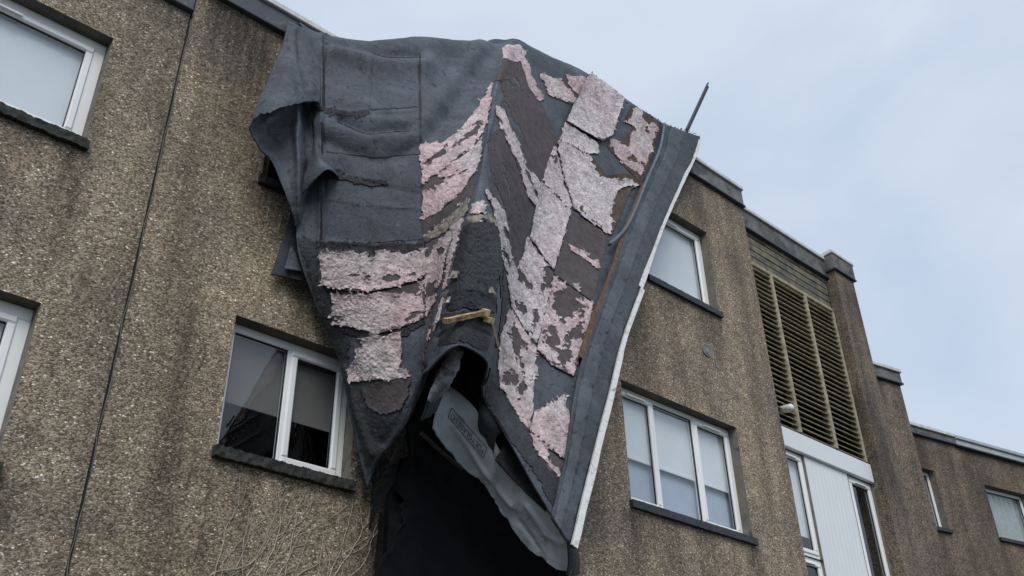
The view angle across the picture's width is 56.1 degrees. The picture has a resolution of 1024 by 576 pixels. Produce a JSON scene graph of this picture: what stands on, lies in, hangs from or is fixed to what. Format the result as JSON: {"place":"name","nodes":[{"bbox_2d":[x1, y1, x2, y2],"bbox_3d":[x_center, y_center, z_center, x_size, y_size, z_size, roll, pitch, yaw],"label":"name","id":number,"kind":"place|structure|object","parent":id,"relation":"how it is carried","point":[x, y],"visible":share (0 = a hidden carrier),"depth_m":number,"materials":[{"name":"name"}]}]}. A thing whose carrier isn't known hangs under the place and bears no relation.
{"place":"outdoors","nodes":[
{"label":"outdoors","id":0,"kind":"place"},
{"bbox_2d":[0,0,194,575],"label":"terraced house","id":1,"kind":"structure","parent":0,"point":[87,91],"depth_m":7.16,"materials":[{"name":"concrete"}]},
{"bbox_2d":[0,290,40,473],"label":"window","id":2,"kind":"structure","parent":1,"relation":"in","point":[18,314],"depth_m":6.65,"materials":[{"name":"white plastic"}]},
{"bbox_2d":[0,0,113,151],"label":"window","id":3,"kind":"structure","parent":1,"relation":"in","point":[53,64],"depth_m":7.78,"materials":[{"name":"white glass"}]},
{"bbox_2d":[276,0,1023,453],"label":"sky","id":4,"kind":"structure","parent":0,"point":[886,136],"materials":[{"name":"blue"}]},
{"label":"ground","id":5,"kind":"structure","parent":0,"visible":0},
{"bbox_2d":[68,0,408,575],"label":"terraced house","id":6,"kind":"structure","parent":5,"relation":"on","point":[257,398],"depth_m":7.74,"materials":[{"name":"concrete"}]},
{"bbox_2d":[211,315,356,492],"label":"window","id":7,"kind":"structure","parent":6,"relation":"in","point":[285,412],"depth_m":8.14,"materials":[{"name":"glass"}]},
{"bbox_2d":[258,101,314,195],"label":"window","id":8,"kind":"structure","parent":6,"relation":"in","point":[268,178],"depth_m":8.81,"materials":[{"name":"black glass"}]},
{"bbox_2d":[209,474,377,575],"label":"climbing plant","id":9,"kind":"object","parent":6,"relation":"attached to","point":[257,555],"visible":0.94,"depth_m":7.28,"materials":[{"name":"brown plant"}]},
{"bbox_2d":[571,157,807,575],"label":"terraced house","id":10,"kind":"structure","parent":5,"relation":"on","point":[692,477],"depth_m":11.92,"materials":[{"name":"concrete"}]},
{"bbox_2d":[249,20,700,575],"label":"roof covering","id":11,"kind":"object","parent":10,"relation":"on","point":[471,236],"visible":1,"depth_m":8.67,"materials":[{"name":"black fabric"}]},
{"bbox_2d":[685,82,708,131],"bbox_3d":[2.964,-2.892,15.274,0.870,1.515,0.045,24,-40,-35],"label":"metal bar","id":12,"kind":"object","parent":11,"relation":"on","point":[695,111],"visible":0.89,"depth_m":15.23,"materials":[{"name":"grey metal"}]},
{"bbox_2d":[647,212,723,318],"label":"window","id":13,"kind":"structure","parent":10,"relation":"in","point":[681,266],"depth_m":13.44,"materials":[{"name":"white glass"}]},
{"bbox_2d":[621,380,758,545],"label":"window","id":14,"kind":"structure","parent":10,"relation":"in","point":[685,465],"depth_m":11.48,"materials":[{"name":"white glass"}]},
{"bbox_2d":[742,207,892,575],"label":"stair bay","id":15,"kind":"object","parent":5,"relation":"on","point":[837,510],"visible":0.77,"depth_m":14.52,"materials":[{"name":"beige metal"}]},
{"bbox_2d":[778,404,794,412],"bbox_3d":[3.883,1.710,13.588,0.124,0.172,0.273,13,-35,-22],"label":"outlet pipe","id":16,"kind":"object","parent":15,"relation":"attached to","point":[788,408],"visible":0.98,"depth_m":13.52,"materials":[{"name":"white plastic"}]},
{"bbox_2d":[785,448,823,575],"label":"window","id":17,"kind":"structure","parent":15,"relation":"in","point":[796,462],"depth_m":13.09,"materials":[{"name":"white plastic"}]},
{"bbox_2d":[801,536,825,575],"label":"window","id":18,"kind":"structure","parent":15,"relation":"in","point":[819,566],"depth_m":12.63,"materials":[{"name":"white plastic"}]},
{"bbox_2d":[847,474,892,575],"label":"window","id":19,"kind":"structure","parent":15,"relation":"in","point":[867,487],"depth_m":14.09,"materials":[{"name":"white plastic"}]},
{"bbox_2d":[820,249,924,575],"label":"pier","id":20,"kind":"structure","parent":5,"relation":"on","point":[899,535],"depth_m":15.13,"materials":[{"name":"concrete"}]},
{"bbox_2d":[873,361,948,575],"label":"stair tower","id":21,"kind":"structure","parent":5,"relation":"on","point":[889,380],"depth_m":15.83,"materials":[{"name":"concrete"}]},
{"bbox_2d":[909,421,1023,575],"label":"terraced house","id":22,"kind":"structure","parent":5,"relation":"on","point":[975,489],"depth_m":17.34,"materials":[{"name":"concrete"}]},
{"bbox_2d":[921,468,953,533],"bbox_3d":[7.276,3.721,16.795,0.611,1.144,0.262,16,-36,-26],"label":"window","id":23,"kind":"structure","parent":22,"relation":"in","point":[935,499],"depth_m":16.94,"materials":[{"name":"white plastic"}]},
{"bbox_2d":[984,484,1023,545],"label":"window","id":24,"kind":"structure","parent":22,"relation":"in","point":[1007,507],"depth_m":18.01,"materials":[{"name":"white glass"}]}
]}

